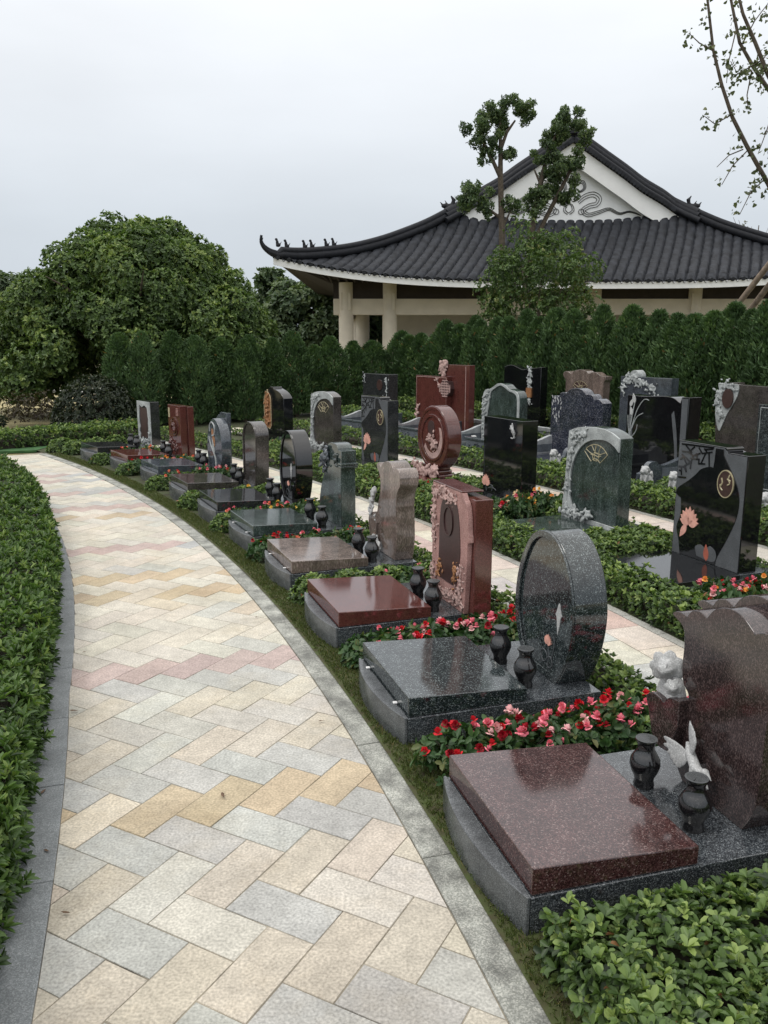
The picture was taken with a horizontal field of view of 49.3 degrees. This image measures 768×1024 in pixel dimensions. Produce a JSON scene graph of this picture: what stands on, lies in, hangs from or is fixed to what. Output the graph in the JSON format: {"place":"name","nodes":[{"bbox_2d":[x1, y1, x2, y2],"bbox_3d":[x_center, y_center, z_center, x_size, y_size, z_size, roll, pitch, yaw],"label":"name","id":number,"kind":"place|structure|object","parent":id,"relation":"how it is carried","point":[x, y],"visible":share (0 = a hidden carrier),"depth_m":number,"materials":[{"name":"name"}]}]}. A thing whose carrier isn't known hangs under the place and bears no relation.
{"place":"outdoors","nodes":[
{"label":"outdoors","id":0,"kind":"place"},
{"bbox_2d":[0,446,46,453],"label":"lawn","id":1,"kind":"structure","parent":0,"point":[23,450],"depth_m":12.04,"materials":[{"name":"green plant"}]},
{"bbox_2d":[0,416,138,448],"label":"hedge","id":2,"kind":"object","parent":1,"relation":"on","point":[44,435],"visible":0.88,"depth_m":12.80,"materials":[{"name":"green plant"}]},
{"bbox_2d":[0,357,371,782],"bbox_3d":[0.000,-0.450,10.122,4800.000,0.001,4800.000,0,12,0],"label":"ground","id":3,"kind":"structure","parent":0,"point":[31,423],"depth_m":16.34,"materials":[{"name":"green plant"}]},
{"bbox_2d":[0,453,65,969],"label":"hedge","id":4,"kind":"object","parent":3,"relation":"on","point":[31,585],"visible":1,"depth_m":3.62,"materials":[{"name":"green plant"}]},
{"bbox_2d":[0,506,74,1023],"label":"kerb","id":5,"kind":"structure","parent":3,"relation":"on","point":[20,974],"depth_m":2.65,"materials":[{"name":"grey stone"}]},
{"bbox_2d":[0,389,75,423],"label":"loose shrub","id":6,"kind":"object","parent":3,"relation":"on","point":[33,404],"visible":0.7,"depth_m":15.34,"materials":[{"name":"green plant"}]},
{"bbox_2d":[0,209,281,407],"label":"broadleaf tree","id":7,"kind":"object","parent":3,"relation":"on","point":[156,279],"visible":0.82,"depth_m":16.12,"materials":[{"name":"green plant"}]},
{"bbox_2d":[252,266,286,306],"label":"distant tree","id":8,"kind":"object","parent":3,"relation":"on","point":[264,278],"visible":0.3,"depth_m":42.24,"materials":[{"name":"green plant"}]},
{"bbox_2d":[39,453,550,1023],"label":"kerb","id":9,"kind":"structure","parent":3,"relation":"on","point":[519,1003],"depth_m":2.81,"materials":[{"name":"grey stone"}]},
{"bbox_2d":[263,276,338,349],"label":"distant tree","id":10,"kind":"object","parent":3,"relation":"on","point":[300,307],"visible":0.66,"depth_m":40.44,"materials":[{"name":"green plant"}]},
{"bbox_2d":[455,92,537,315],"bbox_3d":[2.404,-5.556,18.191,1.770,6.639,1.089,0,12,0],"label":"lopped tree","id":11,"kind":"object","parent":3,"relation":"on","point":[468,198],"visible":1,"depth_m":17.74,"materials":[{"name":"green plant"}]},
{"bbox_2d":[259,115,767,371],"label":"pavilion hall","id":12,"kind":"structure","parent":3,"relation":"on","point":[654,245],"depth_m":26.62,"materials":[{"name":"grey tile"}]},
{"bbox_2d":[472,213,606,322],"bbox_3d":[3.276,-4.113,17.579,2.812,4.067,2.670,0,12,0],"label":"leafy bush","id":13,"kind":"object","parent":3,"relation":"on","point":[540,257],"visible":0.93,"depth_m":16.85,"materials":[{"name":"green plant"}]},
{"bbox_2d":[521,104,597,307],"bbox_3d":[3.837,-5.623,18.714,1.593,6.552,0.801,-2,12,-9],"label":"lopped tree","id":14,"kind":"object","parent":3,"relation":"on","point":[555,135],"visible":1,"depth_m":18.23,"materials":[{"name":"green plant"}]},
{"bbox_2d":[4,453,508,1023],"bbox_3d":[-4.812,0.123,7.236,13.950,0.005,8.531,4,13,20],"label":"path","id":15,"kind":"structure","parent":0,"point":[149,578],"depth_m":2.77,"materials":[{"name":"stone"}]},
{"bbox_2d":[47,452,622,1023],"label":"mossy verge","id":16,"kind":"structure","parent":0,"point":[511,945],"depth_m":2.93,"materials":[{"name":"green plant"}]},
{"bbox_2d":[0,0,767,292],"label":"sky","id":17,"kind":"structure","parent":0,"point":[237,122],"materials":[{"name":"white"}]},
{"bbox_2d":[5,410,767,938],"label":"planting soil","id":18,"kind":"structure","parent":0,"point":[203,428],"depth_m":8.84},
{"bbox_2d":[49,374,137,428],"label":"round shrub","id":19,"kind":"object","parent":18,"relation":"on","point":[92,392],"visible":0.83,"depth_m":14.01,"materials":[{"name":"green plant"}]},
{"bbox_2d":[80,400,160,460],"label":"tomb","id":20,"kind":"object","parent":18,"relation":"on","point":[148,417],"visible":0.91,"depth_m":11.63,"materials":[{"name":"grey stone"}]},
{"bbox_2d":[97,331,144,419],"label":"conifer tree","id":21,"kind":"object","parent":18,"relation":"on","point":[116,346],"visible":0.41,"depth_m":14.66,"materials":[{"name":"green plant"}]},
{"bbox_2d":[124,330,165,424],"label":"conifer tree","id":22,"kind":"object","parent":18,"relation":"on","point":[140,349],"visible":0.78,"depth_m":14.59,"materials":[{"name":"green plant"}]},
{"bbox_2d":[109,404,194,468],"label":"tomb","id":23,"kind":"object","parent":18,"relation":"on","point":[181,430],"visible":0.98,"depth_m":10.49,"materials":[{"name":"red stone"}]},
{"bbox_2d":[156,329,199,422],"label":"conifer tree","id":24,"kind":"object","parent":18,"relation":"on","point":[171,347],"visible":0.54,"depth_m":15.29,"materials":[{"name":"green plant"}]},
{"bbox_2d":[140,412,231,480],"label":"tomb","id":25,"kind":"object","parent":18,"relation":"on","point":[219,442],"visible":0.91,"depth_m":9.46,"materials":[{"name":"grey stone"}]},
{"bbox_2d":[174,334,216,424],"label":"conifer tree","id":26,"kind":"object","parent":18,"relation":"on","point":[195,348],"visible":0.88,"depth_m":15.18,"materials":[{"name":"green plant"}]},
{"bbox_2d":[173,336,226,422],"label":"conifer tree","id":27,"kind":"object","parent":18,"relation":"on","point":[214,372],"visible":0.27,"depth_m":15.61,"materials":[{"name":"green plant"}]},
{"bbox_2d":[169,421,268,500],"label":"tomb","id":28,"kind":"object","parent":18,"relation":"on","point":[255,439],"visible":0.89,"depth_m":8.44,"materials":[{"name":"grey stone"}]},
{"bbox_2d":[207,336,250,418],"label":"conifer tree","id":29,"kind":"object","parent":18,"relation":"on","point":[220,347],"visible":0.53,"depth_m":15.84,"materials":[{"name":"green plant"}]},
{"bbox_2d":[224,338,263,421],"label":"conifer tree","id":30,"kind":"object","parent":18,"relation":"on","point":[244,356],"visible":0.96,"depth_m":15.82,"materials":[{"name":"green plant"}]},
{"bbox_2d":[197,430,312,522],"bbox_3d":[-1.212,-0.346,7.631,0.935,0.796,0.720,-6,13,-25],"label":"tomb","id":31,"kind":"object","parent":18,"relation":"on","point":[296,470],"visible":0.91,"depth_m":7.51,"materials":[{"name":"grey stone"}]},
{"bbox_2d":[233,386,292,449],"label":"tomb","id":32,"kind":"object","parent":18,"relation":"on","point":[278,411],"visible":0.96,"depth_m":12.22,"materials":[{"name":"grey stone"}]},
{"bbox_2d":[245,531,292,563],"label":"rose bush","id":33,"kind":"object","parent":18,"relation":"on","point":[255,549],"visible":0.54,"depth_m":6.08,"materials":[{"name":"green plant"}]},
{"bbox_2d":[253,336,299,415],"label":"conifer tree","id":34,"kind":"object","parent":18,"relation":"on","point":[272,349],"visible":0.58,"depth_m":16.53,"materials":[{"name":"green plant"}]},
{"bbox_2d":[228,441,357,550],"bbox_3d":[-0.761,-0.158,6.723,0.935,0.798,0.680,-5,13,-25],"label":"tomb","id":35,"kind":"object","parent":18,"relation":"on","point":[338,462],"visible":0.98,"depth_m":6.63,"materials":[{"name":"grey stone"}]},
{"bbox_2d":[275,330,317,416],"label":"conifer tree","id":36,"kind":"object","parent":18,"relation":"on","point":[297,358],"visible":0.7,"depth_m":16.80,"materials":[{"name":"green plant"}]},
{"bbox_2d":[269,391,341,459],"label":"tomb","id":37,"kind":"object","parent":18,"relation":"on","point":[326,424],"visible":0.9,"depth_m":11.15,"materials":[{"name":"grey stone"}]},
{"bbox_2d":[287,571,329,604],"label":"azalea bush","id":38,"kind":"object","parent":18,"relation":"on","point":[298,587],"visible":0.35,"depth_m":5.13,"materials":[{"name":"green plant"}]},
{"bbox_2d":[296,344,336,411],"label":"conifer tree","id":39,"kind":"object","parent":18,"relation":"on","point":[316,350],"visible":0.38,"depth_m":17.22,"materials":[{"name":"green plant"}]},
{"bbox_2d":[312,335,357,406],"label":"conifer tree","id":40,"kind":"object","parent":18,"relation":"on","point":[337,362],"visible":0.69,"depth_m":17.41,"materials":[{"name":"green plant"}]},
{"bbox_2d":[264,460,418,590],"bbox_3d":[-0.329,0.053,5.709,0.939,0.801,0.674,-5,13,-21],"label":"tomb","id":41,"kind":"object","parent":18,"relation":"on","point":[288,561],"visible":0.82,"depth_m":5.61,"materials":[{"name":"brown stone"}]},
{"bbox_2d":[335,340,373,406],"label":"conifer tree","id":42,"kind":"object","parent":18,"relation":"on","point":[354,350],"visible":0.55,"depth_m":17.86,"materials":[{"name":"green plant"}]},
{"bbox_2d":[313,395,397,469],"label":"tomb","id":43,"kind":"object","parent":18,"relation":"on","point":[379,421],"visible":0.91,"depth_m":10.04,"materials":[{"name":"grey stone"}]},
{"bbox_2d":[350,340,391,404],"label":"conifer tree","id":44,"kind":"object","parent":18,"relation":"on","point":[371,349],"visible":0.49,"depth_m":18.18,"materials":[{"name":"green plant"}]},
{"bbox_2d":[341,372,401,422],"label":"tomb","id":45,"kind":"object","parent":18,"relation":"on","point":[380,384],"visible":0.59,"depth_m":14.18,"materials":[{"name":"grey stone"}]},
{"bbox_2d":[338,625,409,668],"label":"rose bush","id":46,"kind":"object","parent":18,"relation":"on","point":[350,652],"visible":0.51,"depth_m":4.16,"materials":[{"name":"green plant"}]},
{"bbox_2d":[304,479,492,648],"bbox_3d":[0.045,0.260,4.691,0.935,0.813,0.725,-4,12,-19],"label":"tomb","id":47,"kind":"object","parent":18,"relation":"on","point":[339,611],"visible":0.91,"depth_m":4.54,"materials":[{"name":"red stone"}]},
{"bbox_2d":[141,443,656,704],"bbox_3d":[-0.309,0.301,5.976,1.271,0.187,14.778,-5,13,-23],"label":"hedge","id":48,"kind":"object","parent":18,"relation":"on","point":[597,679],"visible":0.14,"depth_m":3.86,"materials":[{"name":"green plant"}]},
{"bbox_2d":[387,334,419,402],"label":"conifer tree","id":49,"kind":"object","parent":18,"relation":"on","point":[407,339],"visible":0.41,"depth_m":18.01,"materials":[{"name":"green plant"}]},
{"bbox_2d":[363,405,463,487],"bbox_3d":[0.390,-0.686,9.005,1.032,0.900,0.716,-6,13,-28],"label":"tomb","id":50,"kind":"object","parent":18,"relation":"on","point":[439,436],"visible":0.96,"depth_m":8.99,"materials":[{"name":"red stone"}]},
{"bbox_2d":[398,332,428,402],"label":"conifer tree","id":51,"kind":"object","parent":18,"relation":"on","point":[421,338],"visible":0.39,"depth_m":17.85,"materials":[{"name":"green plant"}]},
{"bbox_2d":[392,617,466,639],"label":"rose bush","id":52,"kind":"object","parent":18,"relation":"on","point":[430,628],"visible":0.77,"depth_m":4.25,"materials":[{"name":"green plant"}]},
{"bbox_2d":[398,360,474,430],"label":"tomb","id":53,"kind":"object","parent":18,"relation":"on","point":[452,386],"visible":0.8,"depth_m":12.82,"materials":[{"name":"red stone"}]},
{"bbox_2d":[160,425,714,638],"bbox_3d":[0.226,0.109,6.708,1.594,0.268,16.239,-5,13,-24],"label":"hedge","id":54,"kind":"object","parent":18,"relation":"on","point":[513,541],"visible":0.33,"depth_m":5.21,"materials":[{"name":"green plant"}]},
{"bbox_2d":[425,319,457,375],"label":"conifer tree","id":55,"kind":"object","parent":18,"relation":"on","point":[440,335],"visible":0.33,"depth_m":17.24,"materials":[{"name":"green plant"}]},
{"bbox_2d":[432,323,464,375],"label":"conifer tree","id":56,"kind":"object","parent":18,"relation":"on","point":[455,332],"visible":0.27,"depth_m":17.02,"materials":[{"name":"green plant"}]},
{"bbox_2d":[410,715,525,785],"bbox_3d":[0.315,0.883,3.114,0.455,0.220,0.372,-4,12,-18],"label":"rose bush","id":57,"kind":"object","parent":18,"relation":"on","point":[434,749],"visible":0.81,"depth_m":3.10,"materials":[{"name":"green plant"}]},
{"bbox_2d":[445,612,515,645],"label":"rose bush","id":58,"kind":"object","parent":18,"relation":"on","point":[472,627],"visible":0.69,"depth_m":4.31,"materials":[{"name":"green plant"}]},
{"bbox_2d":[424,415,537,507],"bbox_3d":[0.983,-0.441,7.904,1.032,0.870,0.712,-6,13,-26],"label":"tomb","id":59,"kind":"object","parent":18,"relation":"on","point":[510,456],"visible":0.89,"depth_m":7.86,"materials":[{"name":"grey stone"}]},
{"bbox_2d":[461,318,502,410],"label":"conifer tree","id":60,"kind":"object","parent":18,"relation":"on","point":[477,331],"visible":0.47,"depth_m":16.38,"materials":[{"name":"green plant"}]},
{"bbox_2d":[359,527,607,744],"bbox_3d":[0.388,0.478,3.687,0.949,0.796,0.664,-4,12,-17],"label":"tomb","id":61,"kind":"object","parent":18,"relation":"on","point":[411,690],"visible":0.92,"depth_m":3.56,"materials":[{"name":"grey stone"}]},
{"bbox_2d":[490,624,511,663],"bbox_3d":[0.540,0.613,3.875,0.101,0.172,0.101,7,14,32],"label":"stone vase","id":62,"kind":"object","parent":61,"relation":"on","point":[500,645],"visible":0.98,"depth_m":3.84,"materials":[{"name":"black stone"}]},
{"bbox_2d":[513,645,536,688],"bbox_3d":[0.609,0.669,3.608,0.101,0.172,0.101,-5,13,-24],"label":"stone vase","id":63,"kind":"object","parent":61,"relation":"on","point":[525,667],"visible":0.95,"depth_m":3.58,"materials":[{"name":"black stone"}]},
{"bbox_2d":[461,383,527,455],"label":"tomb","id":64,"kind":"object","parent":18,"relation":"on","point":[506,399],"visible":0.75,"depth_m":11.80,"materials":[{"name":"grey stone"}]},
{"bbox_2d":[474,316,514,402],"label":"conifer tree","id":65,"kind":"object","parent":18,"relation":"on","point":[493,325],"visible":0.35,"depth_m":16.22,"materials":[{"name":"green plant"}]},
{"bbox_2d":[485,315,518,387],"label":"conifer tree","id":66,"kind":"object","parent":18,"relation":"on","point":[506,328],"visible":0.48,"depth_m":15.89,"materials":[{"name":"green plant"}]},
{"bbox_2d":[255,416,767,545],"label":"hedge","id":67,"kind":"object","parent":18,"relation":"on","point":[641,500],"visible":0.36,"depth_m":9.03,"materials":[{"name":"green plant"}]},
{"bbox_2d":[500,308,539,382],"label":"conifer tree","id":68,"kind":"object","parent":18,"relation":"on","point":[525,319],"visible":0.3,"depth_m":15.70,"materials":[{"name":"green plant"}]},
{"bbox_2d":[499,489,540,518],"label":"rose bush","id":69,"kind":"object","parent":18,"relation":"on","point":[521,508],"visible":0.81,"depth_m":7.34,"materials":[{"name":"green plant"}]},
{"bbox_2d":[472,704,576,750],"bbox_3d":[0.524,0.864,3.219,0.452,0.216,0.374,0,12,-1],"label":"rose bush","id":70,"kind":"object","parent":18,"relation":"on","point":[511,721],"visible":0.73,"depth_m":3.16,"materials":[{"name":"red plant"}]},
{"bbox_2d":[504,365,549,427],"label":"tomb","id":71,"kind":"object","parent":18,"relation":"on","point":[531,382],"visible":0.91,"depth_m":14.16,"materials":[{"name":"black stone"}]},
{"bbox_2d":[515,316,553,398],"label":"conifer tree","id":72,"kind":"object","parent":18,"relation":"on","point":[532,330],"visible":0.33,"depth_m":15.35,"materials":[{"name":"green plant"}]},
{"bbox_2d":[528,306,573,405],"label":"conifer tree","id":73,"kind":"object","parent":18,"relation":"on","point":[553,317],"visible":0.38,"depth_m":15.06,"materials":[{"name":"green plant"}]},
{"bbox_2d":[398,394,714,441],"bbox_3d":[4.198,-1.106,12.095,1.368,0.471,14.826,-7,14,-30],"label":"hedge","id":74,"kind":"object","parent":18,"relation":"on","point":[404,404],"visible":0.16,"depth_m":14.47,"materials":[{"name":"green plant"}]},
{"bbox_2d":[546,307,583,416],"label":"conifer tree","id":75,"kind":"object","parent":18,"relation":"on","point":[569,322],"visible":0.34,"depth_m":14.73,"materials":[{"name":"green plant"}]},
{"bbox_2d":[495,426,638,539],"bbox_3d":[1.534,-0.224,6.751,1.032,0.917,0.712,-5,13,-23],"label":"tomb","id":76,"kind":"object","parent":18,"relation":"on","point":[596,488],"visible":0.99,"depth_m":6.73,"materials":[{"name":"grey stone"}]},
{"bbox_2d":[537,388,611,471],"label":"tomb","id":77,"kind":"object","parent":18,"relation":"on","point":[573,408],"visible":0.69,"depth_m":10.63,"materials":[{"name":"grey stone"}]},
{"bbox_2d":[556,319,598,394],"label":"conifer tree","id":78,"kind":"object","parent":18,"relation":"on","point":[580,331],"visible":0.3,"depth_m":14.52,"materials":[{"name":"green plant"}]},
{"bbox_2d":[524,697,630,754],"bbox_3d":[0.757,0.854,3.291,0.447,0.205,0.380,-1,12,-3],"label":"rose bush","id":79,"kind":"object","parent":18,"relation":"on","point":[582,729],"visible":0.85,"depth_m":3.23,"materials":[{"name":"red plant"}]},
{"bbox_2d":[563,369,611,399],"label":"tomb","id":80,"kind":"object","parent":18,"relation":"on","point":[596,382],"visible":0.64,"depth_m":13.10,"materials":[{"name":"brown stone"}]},
{"bbox_2d":[569,303,619,401],"bbox_3d":[3.759,-2.467,14.429,1.111,2.235,1.120,10,14,39],"label":"conifer tree","id":81,"kind":"object","parent":18,"relation":"on","point":[601,319],"visible":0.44,"depth_m":14.17,"materials":[{"name":"green plant"}]},
{"bbox_2d":[443,594,767,935],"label":"tomb","id":82,"kind":"object","parent":18,"relation":"on","point":[534,832],"visible":0.94,"depth_m":2.55,"materials":[{"name":"brown stone"}]},
{"bbox_2d":[629,733,660,789],"bbox_3d":[0.875,0.837,2.803,0.101,0.172,0.101,0,12,0],"label":"stone vase","id":83,"kind":"object","parent":82,"relation":"on","point":[645,763],"visible":1,"depth_m":2.77,"materials":[{"name":"black stone"}]},
{"bbox_2d":[677,771,711,833],"bbox_3d":[0.950,0.889,2.555,0.101,0.172,0.101,7,14,32],"label":"stone vase","id":84,"kind":"object","parent":82,"relation":"on","point":[694,801],"visible":1,"depth_m":2.52,"materials":[{"name":"black stone"}]},
{"bbox_2d":[578,687,654,752],"bbox_3d":[0.989,0.829,3.381,0.455,0.218,0.372,-4,13,-19],"label":"rose bush","id":85,"kind":"object","parent":18,"relation":"on","point":[622,700],"visible":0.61,"depth_m":3.32,"materials":[{"name":"green plant"}]},
{"bbox_2d":[597,303,652,422],"bbox_3d":[4.134,-2.347,13.913,1.174,2.209,1.136,4,13,26],"label":"conifer tree","id":86,"kind":"object","parent":18,"relation":"on","point":[634,317],"visible":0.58,"depth_m":13.59,"materials":[{"name":"green plant"}]},
{"bbox_2d":[622,534,671,553],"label":"azalea bush","id":87,"kind":"object","parent":18,"relation":"on","point":[653,542],"visible":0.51,"depth_m":6.05,"materials":[{"name":"green plant"}]},
{"bbox_2d":[618,370,678,431],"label":"tomb","id":88,"kind":"object","parent":18,"relation":"on","point":[636,382],"visible":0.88,"depth_m":12.28,"materials":[{"name":"grey stone"}]},
{"bbox_2d":[631,308,668,377],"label":"conifer tree","id":89,"kind":"object","parent":18,"relation":"on","point":[658,318],"visible":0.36,"depth_m":13.38,"materials":[{"name":"green plant"}]},
{"bbox_2d":[533,858,767,1023],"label":"hedge","id":90,"kind":"object","parent":18,"relation":"on","point":[686,957],"visible":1,"depth_m":2.01,"materials":[{"name":"green plant"}]},
{"bbox_2d":[626,393,701,491],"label":"tomb","id":91,"kind":"object","parent":18,"relation":"on","point":[658,428],"visible":0.61,"depth_m":9.34,"materials":[{"name":"black stone"}]},
{"bbox_2d":[642,312,697,393],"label":"conifer tree","id":92,"kind":"object","parent":18,"relation":"on","point":[662,342],"visible":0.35,"depth_m":13.05,"materials":[{"name":"green plant"}]},
{"bbox_2d":[604,439,767,597],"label":"tomb","id":93,"kind":"object","parent":18,"relation":"on","point":[718,503],"visible":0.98,"depth_m":5.52,"materials":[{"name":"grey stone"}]},
{"bbox_2d":[661,311,712,413],"bbox_3d":[4.798,-2.074,13.008,1.184,2.037,1.134,0,12,4],"label":"conifer tree","id":94,"kind":"object","parent":18,"relation":"on","point":[690,322],"visible":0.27,"depth_m":12.76,"materials":[{"name":"green plant"}]},
{"bbox_2d":[673,309,729,433],"bbox_3d":[4.918,-2.029,12.706,1.190,2.070,1.150,0,13,-4],"label":"conifer tree","id":95,"kind":"object","parent":18,"relation":"on","point":[705,326],"visible":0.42,"depth_m":12.40,"materials":[{"name":"green plant"}]},
{"bbox_2d":[685,575,751,609],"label":"rose bush","id":96,"kind":"object","parent":18,"relation":"on","point":[710,582],"visible":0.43,"depth_m":4.83,"materials":[{"name":"green plant"}]},
{"bbox_2d":[690,300,755,433],"bbox_3d":[5.127,-2.014,12.363,1.094,2.194,1.057,-4,14,-11],"label":"conifer tree","id":97,"kind":"object","parent":18,"relation":"on","point":[733,312],"visible":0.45,"depth_m":12.13,"materials":[{"name":"green plant"}]},
{"bbox_2d":[682,0,767,214],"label":"ginkgo tree","id":98,"kind":"object","parent":18,"relation":"on","point":[762,65],"visible":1,"depth_m":7.43,"materials":[{"name":"green plant"}]},
{"bbox_2d":[712,307,765,428],"bbox_3d":[5.317,-1.907,12.118,1.040,2.073,1.048,-6,13,-18],"label":"conifer tree","id":99,"kind":"object","parent":18,"relation":"on","point":[743,323],"visible":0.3,"depth_m":11.90,"materials":[{"name":"green plant"}]},
{"bbox_2d":[713,378,767,452],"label":"tomb","id":100,"kind":"object","parent":18,"relation":"on","point":[736,410],"visible":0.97,"depth_m":10.87,"materials":[{"name":"grey stone"}]},
{"bbox_2d":[729,298,767,385],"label":"conifer tree","id":101,"kind":"object","parent":18,"relation":"on","point":[755,333],"visible":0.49,"depth_m":11.53,"materials":[{"name":"green plant"}]},
{"bbox_2d":[755,404,767,523],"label":"tomb","id":102,"kind":"object","parent":18,"relation":"on","point":[761,445],"visible":0.12,"depth_m":8.16,"materials":[{"name":"grey stone"}]},
{"bbox_2d":[134,438,687,696],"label":"path","id":103,"kind":"structure","parent":0,"point":[644,638],"depth_m":4.72,"materials":[{"name":"stone"}]},
{"bbox_2d":[231,427,767,563],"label":"path","id":104,"kind":"structure","parent":0,"point":[667,524],"depth_m":7.63,"materials":[{"name":"stone"}]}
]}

